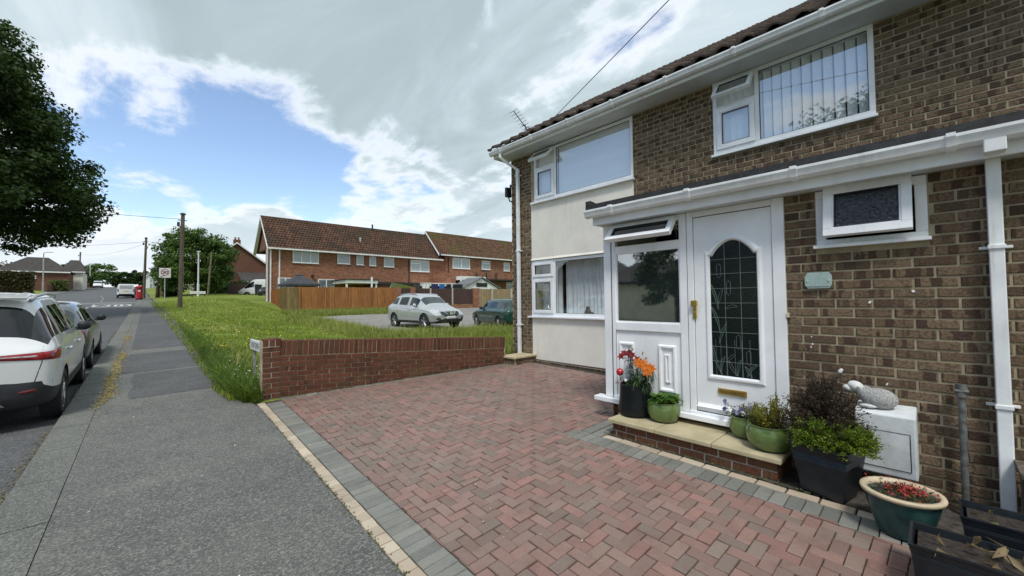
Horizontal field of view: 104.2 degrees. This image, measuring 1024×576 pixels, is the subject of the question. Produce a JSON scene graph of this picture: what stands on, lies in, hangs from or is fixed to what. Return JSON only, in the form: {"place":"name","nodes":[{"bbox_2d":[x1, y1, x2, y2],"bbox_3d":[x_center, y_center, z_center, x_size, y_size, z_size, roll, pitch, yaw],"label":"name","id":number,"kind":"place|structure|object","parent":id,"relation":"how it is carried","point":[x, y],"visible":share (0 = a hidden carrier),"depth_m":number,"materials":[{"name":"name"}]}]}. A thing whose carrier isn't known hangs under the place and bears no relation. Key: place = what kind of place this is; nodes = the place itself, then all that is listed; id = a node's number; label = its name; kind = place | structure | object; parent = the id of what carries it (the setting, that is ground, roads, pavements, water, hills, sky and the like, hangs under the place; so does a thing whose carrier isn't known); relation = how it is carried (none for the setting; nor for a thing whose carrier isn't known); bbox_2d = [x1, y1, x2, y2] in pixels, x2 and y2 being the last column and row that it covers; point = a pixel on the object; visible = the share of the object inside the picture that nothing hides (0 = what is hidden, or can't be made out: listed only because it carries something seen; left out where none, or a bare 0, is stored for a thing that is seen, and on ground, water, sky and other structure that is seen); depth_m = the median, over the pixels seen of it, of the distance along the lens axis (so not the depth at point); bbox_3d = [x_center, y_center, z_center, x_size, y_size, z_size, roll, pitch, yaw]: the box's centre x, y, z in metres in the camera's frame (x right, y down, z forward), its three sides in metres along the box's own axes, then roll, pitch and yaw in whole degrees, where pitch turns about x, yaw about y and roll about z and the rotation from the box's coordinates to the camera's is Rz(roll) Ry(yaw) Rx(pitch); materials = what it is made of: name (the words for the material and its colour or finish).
{"place":"outdoors","nodes":[
{"label":"outdoors","id":0,"kind":"place"},
{"bbox_2d":[0,287,136,505],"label":"road","id":1,"kind":"structure","parent":0,"point":[20,429],"depth_m":5.38,"materials":[{"name":"asphalt"}]},
{"bbox_2d":[0,292,90,418],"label":"parked suv","id":2,"kind":"object","parent":1,"relation":"on","point":[42,354],"visible":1,"depth_m":4.94,"materials":[{"name":"white metal"}]},
{"bbox_2d":[0,331,116,503],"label":"gutter debris","id":3,"kind":"object","parent":1,"relation":"on","point":[38,445],"visible":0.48,"depth_m":3.96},
{"bbox_2d":[57,301,105,367],"bbox_3d":[-10.504,0.998,8.931,1.946,1.428,3.791,1,0,-43],"label":"parked hatchback","id":4,"kind":"object","parent":1,"relation":"on","point":[76,312],"visible":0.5,"depth_m":8.53,"materials":[{"name":"white metal"}]},
{"bbox_2d":[93,281,102,287],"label":"distant van","id":5,"kind":"object","parent":1,"relation":"on","point":[97,283],"visible":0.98,"depth_m":103.27,"materials":[{"name":"white metal"}]},
{"bbox_2d":[116,284,134,297],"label":"parked van","id":6,"kind":"object","parent":1,"relation":"on","point":[125,289],"visible":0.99,"depth_m":54.17,"materials":[{"name":"white metal"}]},
{"bbox_2d":[39,287,97,296],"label":"pavement","id":7,"kind":"structure","parent":0,"point":[58,292],"depth_m":76.34,"materials":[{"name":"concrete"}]},
{"bbox_2d":[42,252,53,292],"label":"street lamp","id":8,"kind":"object","parent":7,"relation":"on","point":[43,272],"visible":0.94,"depth_m":69.17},
{"bbox_2d":[87,274,102,286],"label":"tree","id":9,"kind":"object","parent":7,"relation":"on","point":[90,280],"visible":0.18,"depth_m":113.58,"materials":[{"name":"green plant"}]},
{"bbox_2d":[27,288,402,575],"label":"pavement","id":10,"kind":"structure","parent":0,"point":[146,494],"depth_m":3.17,"materials":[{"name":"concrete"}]},
{"bbox_2d":[89,330,131,416],"bbox_3d":[-10.177,1.584,10.454,0.312,0.511,14.721,1,-2,-43],"label":"dry moss","id":11,"kind":"object","parent":10,"relation":"on","point":[113,378],"visible":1,"depth_m":7.00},
{"bbox_2d":[135,286,143,299],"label":"pillar box","id":12,"kind":"object","parent":10,"relation":"on","point":[139,290],"visible":1,"depth_m":46.10,"materials":[{"name":"red"}]},
{"bbox_2d":[34,288,512,403],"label":"ground","id":13,"kind":"structure","parent":0,"point":[258,299],"depth_m":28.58,"materials":[{"name":"green plant"}]},
{"bbox_2d":[0,270,36,293],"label":"hedge","id":14,"kind":"object","parent":13,"relation":"on","point":[23,281],"visible":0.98,"depth_m":63.48,"materials":[{"name":"green plant"}]},
{"bbox_2d":[0,257,74,290],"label":"brick house","id":15,"kind":"structure","parent":13,"relation":"on","point":[54,270],"depth_m":79.53,"materials":[{"name":"brown tile"}]},
{"bbox_2d":[45,285,53,291],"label":"garden wall","id":16,"kind":"structure","parent":13,"relation":"on","point":[48,288],"depth_m":75.17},
{"bbox_2d":[0,19,119,256],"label":"street tree","id":17,"kind":"object","parent":13,"relation":"on","point":[36,168],"visible":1,"depth_m":20.68,"materials":[{"name":"green plant"}]},
{"bbox_2d":[49,279,70,290],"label":"hedge","id":18,"kind":"object","parent":13,"relation":"on","point":[60,285],"visible":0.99,"depth_m":77.86,"materials":[{"name":"green plant"}]},
{"bbox_2d":[0,300,140,575],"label":"kerb","id":19,"kind":"structure","parent":13,"relation":"on","point":[28,505],"depth_m":3.48,"materials":[{"name":"concrete"}]},
{"bbox_2d":[64,260,88,289],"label":"cream house","id":20,"kind":"structure","parent":13,"relation":"on","point":[78,269],"depth_m":89.40,"materials":[{"name":"paint"}]},
{"bbox_2d":[85,263,120,284],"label":"tree","id":21,"kind":"object","parent":13,"relation":"on","point":[95,267],"visible":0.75,"depth_m":127.01,"materials":[{"name":"green plant"}]},
{"bbox_2d":[102,271,127,286],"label":"tree","id":22,"kind":"object","parent":13,"relation":"on","point":[115,283],"visible":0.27,"depth_m":133.61,"materials":[{"name":"green plant"}]},
{"bbox_2d":[118,270,137,283],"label":"tree","id":23,"kind":"object","parent":13,"relation":"on","point":[127,279],"visible":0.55,"depth_m":129.60,"materials":[{"name":"green plant"}]},
{"bbox_2d":[129,270,148,285],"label":"tree","id":24,"kind":"object","parent":13,"relation":"on","point":[136,278],"visible":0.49,"depth_m":129.26,"materials":[{"name":"green plant"}]},
{"bbox_2d":[142,237,147,297],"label":"telegraph pole","id":25,"kind":"object","parent":13,"relation":"on","point":[144,272],"visible":0.93,"depth_m":50.79,"materials":[{"name":"brown wood"}]},
{"bbox_2d":[146,274,157,287],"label":"bay house","id":26,"kind":"structure","parent":13,"relation":"on","point":[149,282],"depth_m":104.48,"materials":[{"name":"white paint"}]},
{"bbox_2d":[149,262,167,297],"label":"slender tree","id":27,"kind":"object","parent":13,"relation":"on","point":[158,289],"visible":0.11,"depth_m":52.99,"materials":[{"name":"green plant"}]},
{"bbox_2d":[159,268,170,300],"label":"speed limit sign","id":28,"kind":"object","parent":13,"relation":"on","point":[164,273],"visible":0.96,"depth_m":41.01,"materials":[{"name":"white"}]},
{"bbox_2d":[161,285,183,296],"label":"hedge","id":29,"kind":"object","parent":13,"relation":"on","point":[170,293],"visible":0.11,"depth_m":53.21,"materials":[{"name":"green plant"}]},
{"bbox_2d":[177,213,186,307],"bbox_3d":[-24.527,-1.882,29.604,0.563,7.492,0.350,1,-2,-43],"label":"telegraph pole","id":30,"kind":"object","parent":13,"relation":"on","point":[180,274],"visible":0.94,"depth_m":29.54,"materials":[{"name":"brown wood"}]},
{"bbox_2d":[146,225,240,294],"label":"round tree","id":31,"kind":"object","parent":13,"relation":"on","point":[195,241],"visible":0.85,"depth_m":50.43,"materials":[{"name":"green plant"}]},
{"bbox_2d":[190,291,205,296],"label":"street name plate","id":32,"kind":"object","parent":13,"relation":"on","point":[198,292],"visible":0.93,"depth_m":45.55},
{"bbox_2d":[197,251,200,295],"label":"street lamp","id":33,"kind":"object","parent":13,"relation":"on","point":[198,285],"visible":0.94,"depth_m":46.24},
{"bbox_2d":[207,252,212,295],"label":"telegraph pole","id":34,"kind":"object","parent":13,"relation":"on","point":[208,286],"visible":0.79,"depth_m":48.22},
{"bbox_2d":[176,318,259,377],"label":"verge weeds","id":35,"kind":"object","parent":13,"relation":"on","point":[245,363],"visible":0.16,"depth_m":8.89,"materials":[{"name":"green plant"}]},
{"bbox_2d":[172,315,266,403],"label":"verge tufts","id":36,"kind":"object","parent":13,"relation":"on","point":[241,386],"visible":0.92,"depth_m":6.75,"materials":[{"name":"green plant"}]},
{"bbox_2d":[206,280,250,293],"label":"hedge","id":37,"kind":"object","parent":13,"relation":"on","point":[223,291],"visible":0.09,"depth_m":60.58,"materials":[{"name":"green plant"}]},
{"bbox_2d":[194,237,265,288],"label":"brick house","id":38,"kind":"structure","parent":13,"relation":"on","point":[249,266],"depth_m":69.15,"materials":[{"name":"brown brick"}]},
{"bbox_2d":[228,283,248,293],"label":"garden fence","id":39,"kind":"object","parent":13,"relation":"on","point":[234,288],"visible":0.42,"depth_m":58.71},
{"bbox_2d":[238,279,265,294],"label":"parked van","id":40,"kind":"object","parent":13,"relation":"on","point":[249,289],"visible":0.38,"depth_m":55.90,"materials":[{"name":"white metal"}]},
{"bbox_2d":[250,339,259,375],"bbox_3d":[-4.049,1.224,6.331,0.060,0.795,0.720,1,-2,-43],"label":"street name plate","id":41,"kind":"object","parent":13,"relation":"on","point":[254,345],"visible":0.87,"depth_m":6.48,"materials":[{"name":"white"}]},
{"bbox_2d":[255,284,261,294],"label":"wheelie bin","id":42,"kind":"object","parent":13,"relation":"on","point":[258,287],"visible":0.79,"depth_m":54.21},
{"bbox_2d":[258,287,264,295],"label":"parked car","id":43,"kind":"object","parent":13,"relation":"on","point":[261,291],"visible":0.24,"depth_m":51.35,"materials":[{"name":"grey metal"}]},
{"bbox_2d":[278,273,320,288],"bbox_3d":[-18.562,0.304,34.772,2.700,3.200,2.700,1,-2,-43],"label":"gazebo","id":44,"kind":"object","parent":13,"relation":"on","point":[298,280],"visible":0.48,"depth_m":34.22,"materials":[{"name":"fabric"}]},
{"bbox_2d":[155,297,482,371],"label":"dry grass","id":45,"kind":"structure","parent":13,"relation":"on","point":[226,330],"depth_m":14.54,"materials":[{"name":"plant"}]},
{"bbox_2d":[271,287,395,310],"bbox_3d":[-16.946,1.291,35.314,7.987,2.424,12.466,1,-2,-43],"label":"garden fence","id":46,"kind":"object","parent":13,"relation":"on","point":[293,298],"visible":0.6,"depth_m":30.79,"materials":[{"name":"wood"}]},
{"bbox_2d":[253,215,456,301],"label":"terrace house","id":47,"kind":"structure","parent":13,"relation":"on","point":[329,255],"depth_m":43.45,"materials":[{"name":"tile"}]},
{"bbox_2d":[278,277,289,287],"bbox_3d":[-22.340,-0.243,39.357,1.450,1.550,0.160,1,-2,-43],"label":"window","id":48,"kind":"structure","parent":47,"relation":"in","point":[281,279],"depth_m":39.19,"materials":[{"name":"white paint"}]},
{"bbox_2d":[292,251,318,263],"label":"window","id":49,"kind":"structure","parent":47,"relation":"in","point":[305,257],"depth_m":40.71,"materials":[{"name":"white paint"}]},
{"bbox_2d":[318,279,334,286],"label":"window","id":50,"kind":"structure","parent":47,"relation":"in","point":[324,282],"depth_m":41.98,"materials":[{"name":"white paint"}]},
{"bbox_2d":[337,254,350,264],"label":"window","id":51,"kind":"structure","parent":47,"relation":"in","point":[341,258],"depth_m":43.31,"materials":[{"name":"white paint"}]},
{"bbox_2d":[356,255,363,265],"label":"window","id":52,"kind":"structure","parent":47,"relation":"in","point":[359,259],"depth_m":44.51,"materials":[{"name":"glass"}]},
{"bbox_2d":[369,256,375,265],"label":"window","id":53,"kind":"structure","parent":47,"relation":"in","point":[372,260],"depth_m":45.52,"materials":[{"name":"glass"}]},
{"bbox_2d":[384,257,394,267],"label":"window","id":54,"kind":"structure","parent":47,"relation":"in","point":[388,262],"depth_m":46.90,"materials":[{"name":"glass"}]},
{"bbox_2d":[410,260,428,271],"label":"window","id":55,"kind":"structure","parent":47,"relation":"in","point":[415,265],"depth_m":49.63,"materials":[{"name":"glass"}]},
{"bbox_2d":[228,303,513,374],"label":"long grass","id":56,"kind":"structure","parent":13,"relation":"on","point":[303,318],"depth_m":16.56,"materials":[{"name":"plant"}]},
{"bbox_2d":[260,337,504,400],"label":"garden wall","id":57,"kind":"structure","parent":13,"relation":"on","point":[290,367],"depth_m":6.59,"materials":[{"name":"red brick"}]},
{"bbox_2d":[390,283,411,287],"bbox_3d":[-10.890,0.722,39.150,2.209,2.450,1.014,1,-2,-38],"label":"garden parasol","id":58,"kind":"object","parent":13,"relation":"on","point":[397,285],"visible":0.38,"depth_m":38.94,"materials":[{"name":"green fabric"}]},
{"bbox_2d":[393,287,479,307],"bbox_3d":[-6.652,1.255,36.822,9.000,2.550,0.450,1,-2,-43],"label":"garden fence","id":59,"kind":"object","parent":13,"relation":"on","point":[464,298],"visible":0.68,"depth_m":37.90,"materials":[{"name":"wood"}]},
{"bbox_2d":[413,283,469,288],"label":"washing line","id":60,"kind":"object","parent":13,"relation":"on","point":[442,286],"visible":0.7,"depth_m":41.07,"materials":[{"name":"black fabric"}]},
{"bbox_2d":[424,231,512,288],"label":"terrace house","id":61,"kind":"structure","parent":13,"relation":"on","point":[465,257],"depth_m":55.87,"materials":[{"name":"brick"}]},
{"bbox_2d":[452,258,469,268],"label":"window","id":62,"kind":"structure","parent":61,"relation":"in","point":[457,263],"depth_m":53.80,"materials":[{"name":"glass"}]},
{"bbox_2d":[481,261,489,269],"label":"window","id":63,"kind":"structure","parent":61,"relation":"in","point":[485,264],"depth_m":56.78,"materials":[{"name":"glass"}]},
{"bbox_2d":[503,263,509,271],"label":"window","id":64,"kind":"structure","parent":61,"relation":"in","point":[506,266],"depth_m":59.55,"materials":[{"name":"glass"}]},
{"bbox_2d":[506,282,512,288],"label":"window","id":65,"kind":"structure","parent":61,"relation":"in","point":[509,285],"depth_m":59.83,"materials":[{"name":"glass"}]},
{"bbox_2d":[451,277,500,288],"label":"garden shed","id":66,"kind":"structure","parent":13,"relation":"on","point":[480,282],"depth_m":46.15,"materials":[{"name":"white paint"}]},
{"bbox_2d":[476,283,486,286],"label":"window","id":67,"kind":"structure","parent":66,"relation":"in","point":[477,284],"depth_m":46.05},
{"bbox_2d":[480,288,512,306],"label":"garden fence","id":68,"kind":"object","parent":13,"relation":"on","point":[486,295],"visible":0.27,"depth_m":41.27,"materials":[{"name":"wood"}]},
{"bbox_2d":[487,0,1023,512],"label":"house","id":69,"kind":"structure","parent":13,"relation":"on","point":[897,210],"depth_m":3.90,"materials":[{"name":"brown brick"}]},
{"bbox_2d":[538,150,553,194],"bbox_3d":[0.744,-2.444,8.591,0.040,0.995,0.622,1,-2,-43],"label":"vertical blind","id":70,"kind":"object","parent":69,"relation":"attached to","point":[545,182],"visible":0.29,"depth_m":8.60,"materials":[{"name":"fabric"}]},
{"bbox_2d":[543,261,562,312],"bbox_3d":[0.876,0.042,8.627,0.066,1.225,0.580,1,-2,-43],"label":"net curtain","id":71,"kind":"object","parent":69,"relation":"hanging from","point":[546,291],"visible":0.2,"depth_m":8.48,"materials":[{"name":"fabric"}]},
{"bbox_2d":[528,254,604,319],"bbox_3d":[1.357,-0.006,7.886,0.332,1.225,2.640,1,-2,-43],"label":"window","id":72,"kind":"structure","parent":69,"relation":"in","point":[552,277],"depth_m":8.28,"materials":[{"name":"white plastic"}]},
{"bbox_2d":[528,116,634,204],"bbox_3d":[1.218,-2.420,7.802,0.328,1.140,2.475,1,-2,-43],"label":"window","id":73,"kind":"structure","parent":69,"relation":"in","point":[553,167],"depth_m":8.16,"materials":[{"name":"white plastic"}]},
{"bbox_2d":[566,257,604,313],"bbox_3d":[1.860,-0.001,7.577,0.067,1.225,2.100,1,-2,-43],"label":"net curtain","id":74,"kind":"object","parent":69,"relation":"hanging from","point":[584,283],"visible":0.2,"depth_m":7.99,"materials":[{"name":"fabric"}]},
{"bbox_2d":[584,306,593,313],"bbox_3d":[1.502,0.435,7.776,0.120,0.155,0.206,1,-2,-43],"label":"figurine","id":75,"kind":"object","parent":69,"relation":"on","point":[587,310],"visible":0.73,"depth_m":7.76,"materials":[{"name":"ceramic"}]},
{"bbox_2d":[559,122,629,192],"bbox_3d":[1.566,-2.479,7.715,0.040,0.995,1.690,1,-2,-43],"label":"window pane","id":76,"kind":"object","parent":69,"relation":"attached to","point":[603,156],"visible":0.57,"depth_m":7.66,"materials":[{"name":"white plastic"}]},
{"bbox_2d":[550,0,668,121],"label":"telephone wire","id":77,"kind":"object","parent":69,"relation":"attached to","point":[616,53],"visible":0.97,"depth_m":5.80,"materials":[{"name":"black rubber"}]},
{"bbox_2d":[610,197,789,422],"bbox_3d":[1.809,0.251,4.124,0.112,2.060,1.782,1,-2,-43],"label":"door","id":78,"kind":"structure","parent":69,"relation":"in","point":[738,328],"depth_m":3.79,"materials":[{"name":"white plastic"}]},
{"bbox_2d":[718,75,753,142],"bbox_3d":[3.305,-2.571,5.862,0.040,0.990,0.533,1,-2,-43],"label":"window pane","id":79,"kind":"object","parent":69,"relation":"attached to","point":[735,124],"visible":0.34,"depth_m":5.88,"materials":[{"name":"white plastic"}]},
{"bbox_2d":[711,23,877,157],"bbox_3d":[3.588,-2.541,5.297,0.300,1.130,1.845,1,-2,-43],"label":"window","id":80,"kind":"structure","parent":69,"relation":"in","point":[754,140],"depth_m":5.54,"materials":[{"name":"white plastic"}]},
{"bbox_2d":[759,33,868,138],"bbox_3d":[3.883,-2.596,5.246,0.046,0.990,1.223,1,-2,-43],"label":"vertical blind","id":81,"kind":"object","parent":69,"relation":"attached to","point":[851,80],"visible":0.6,"depth_m":5.17,"materials":[{"name":"fabric"}]},
{"bbox_2d":[805,272,831,288],"bbox_3d":[2.548,-0.063,3.318,0.035,0.133,0.182,1,-2,-43],"label":"name plaque","id":82,"kind":"object","parent":69,"relation":"attached to","point":[818,280],"visible":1,"depth_m":3.31,"materials":[{"name":"grey glass"}]},
{"bbox_2d":[813,174,931,248],"bbox_3d":[2.755,-0.582,3.096,0.201,0.498,0.680,1,-2,-43],"label":"window","id":83,"kind":"structure","parent":69,"relation":"in","point":[881,205],"depth_m":3.04,"materials":[{"name":"white plastic"}]},
{"bbox_2d":[854,400,919,481],"bbox_3d":[2.748,1.107,2.929,0.239,0.478,0.325,1,-2,-43],"label":"meter box","id":84,"kind":"object","parent":69,"relation":"attached to","point":[897,429],"visible":0.67,"depth_m":2.83,"materials":[{"name":"white paint"}]},
{"bbox_2d":[843,380,898,408],"bbox_3d":[2.680,0.795,2.988,0.140,0.182,0.311,1,-2,-43],"label":"sheep ornament","id":85,"kind":"object","parent":84,"relation":"on","point":[870,397],"visible":0.97,"depth_m":2.94,"materials":[{"name":"white"}]},
{"bbox_2d":[0,0,806,286],"label":"sky","id":86,"kind":"structure","parent":0,"point":[224,115],"materials":[{"name":"blue"}]},
{"bbox_2d":[320,308,494,329],"bbox_3d":[0.394,1.913,29.517,27.000,0.622,19.600,1,-2,-43],"label":"parking court","id":87,"kind":"object","parent":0,"point":[372,319],"visible":0.16,"depth_m":23.55,"materials":[{"name":"asphalt"}]},
{"bbox_2d":[388,293,462,327],"bbox_3d":[-4.262,1.097,19.439,4.382,1.699,2.006,-2,-2,45],"label":"parked suv","id":88,"kind":"object","parent":87,"relation":"on","point":[425,309],"visible":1,"depth_m":18.55,"materials":[{"name":"silver metal"}]},
{"bbox_2d":[472,299,512,325],"bbox_3d":[-0.508,1.261,20.106,1.926,1.452,4.410,0,-2,-28],"label":"parked estate","id":89,"kind":"object","parent":87,"relation":"on","point":[497,311],"visible":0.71,"depth_m":18.95,"materials":[{"name":"green metal"}]},
{"bbox_2d":[489,302,497,307],"bbox_3d":[-0.887,0.828,19.354,0.145,0.317,0.843,0,-2,-28],"label":"window","id":90,"kind":"structure","parent":89,"relation":"in","point":[493,304],"depth_m":19.34,"materials":[{"name":"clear glass"}]},
{"bbox_2d":[499,302,507,307],"bbox_3d":[-0.409,0.797,18.473,0.155,0.307,0.690,0,-2,-28],"label":"window","id":91,"kind":"structure","parent":89,"relation":"in","point":[503,304],"depth_m":18.46,"materials":[{"name":"grey glass"}]},
{"bbox_2d":[254,362,964,575],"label":"driveway","id":92,"kind":"structure","parent":0,"point":[502,441],"depth_m":3.09,"materials":[{"name":"brick"}]},
{"bbox_2d":[504,353,536,364],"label":"downpipe plinth","id":93,"kind":"structure","parent":92,"relation":"on","point":[516,358],"depth_m":8.37,"materials":[{"name":"brown brick"}]},
{"bbox_2d":[264,363,823,575],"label":"joint moss","id":94,"kind":"object","parent":92,"relation":"on","point":[371,533],"visible":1,"depth_m":3.33,"materials":[{"name":"plant"}]},
{"bbox_2d":[608,414,792,481],"bbox_3d":[1.760,1.543,3.871,0.540,0.343,1.579,1,-2,-43],"label":"doorstep","id":95,"kind":"object","parent":92,"relation":"on","point":[722,447],"visible":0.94,"depth_m":3.64,"materials":[{"name":"stone"}]},
{"bbox_2d":[614,347,657,417],"bbox_3d":[1.365,1.022,4.404,0.370,0.736,0.552,1,-2,-43],"label":"black pot","id":96,"kind":"object","parent":95,"relation":"on","point":[634,396],"visible":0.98,"depth_m":4.27,"materials":[{"name":"plastic"}]},
{"bbox_2d":[616,368,623,382],"bbox_3d":[1.200,0.992,4.434,0.084,0.203,0.083,1,-2,-43],"label":"garden ball","id":97,"kind":"object","parent":96,"relation":"on","point":[619,371],"visible":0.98,"depth_m":4.41,"materials":[{"name":"red glass"}]},
{"bbox_2d":[647,392,682,422],"bbox_3d":[1.575,1.233,4.162,0.350,0.294,0.378,1,-2,-43],"label":"green pot","id":98,"kind":"object","parent":95,"relation":"on","point":[663,407],"visible":1,"depth_m":4.06,"materials":[{"name":"ceramic"}]},
{"bbox_2d":[722,399,754,439],"bbox_3d":[2.141,1.197,3.657,0.341,0.325,0.377,1,-2,-43],"label":"green pot","id":99,"kind":"object","parent":95,"relation":"on","point":[737,421],"visible":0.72,"depth_m":3.61,"materials":[{"name":"ceramic"}]},
{"bbox_2d":[741,392,793,452],"bbox_3d":[2.166,1.096,3.373,0.350,0.508,0.358,1,-2,-43],"label":"green pot","id":100,"kind":"object","parent":95,"relation":"on","point":[764,431],"visible":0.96,"depth_m":3.30,"materials":[{"name":"ceramic"}]},
{"bbox_2d":[773,370,889,503],"bbox_3d":[2.360,1.085,2.998,0.532,0.893,0.714,1,-2,-43],"label":"square planter","id":101,"kind":"object","parent":92,"relation":"on","point":[831,449],"visible":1,"depth_m":2.90,"materials":[{"name":"stone"}]},
{"bbox_2d":[859,473,949,541],"bbox_3d":[2.441,1.378,2.490,0.400,0.305,0.410,1,-2,-43],"label":"teal pot","id":102,"kind":"object","parent":92,"relation":"on","point":[896,505],"visible":0.98,"depth_m":2.43,"materials":[{"name":"ceramic"}]},
{"bbox_2d":[954,383,969,500],"bbox_3d":[3.043,1.083,2.686,0.063,0.865,0.065,1,-2,-43],"label":"standpipe","id":103,"kind":"object","parent":92,"relation":"on","point":[961,391],"visible":0.9,"depth_m":2.68,"materials":[{"name":"metal"}]},
{"bbox_2d":[908,520,1023,575],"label":"trough planter","id":104,"kind":"object","parent":92,"relation":"on","point":[935,551],"visible":1,"depth_m":1.98,"materials":[{"name":"plastic"}]},
{"bbox_2d":[958,498,1023,551],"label":"trough planter","id":105,"kind":"object","parent":92,"relation":"on","point":[1004,527],"visible":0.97,"depth_m":2.19,"materials":[{"name":"plastic"}]},
{"bbox_2d":[1014,459,1023,513],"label":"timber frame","id":106,"kind":"object","parent":92,"relation":"on","point":[1019,465],"visible":0.83,"depth_m":2.46,"materials":[{"name":"brown wood"}]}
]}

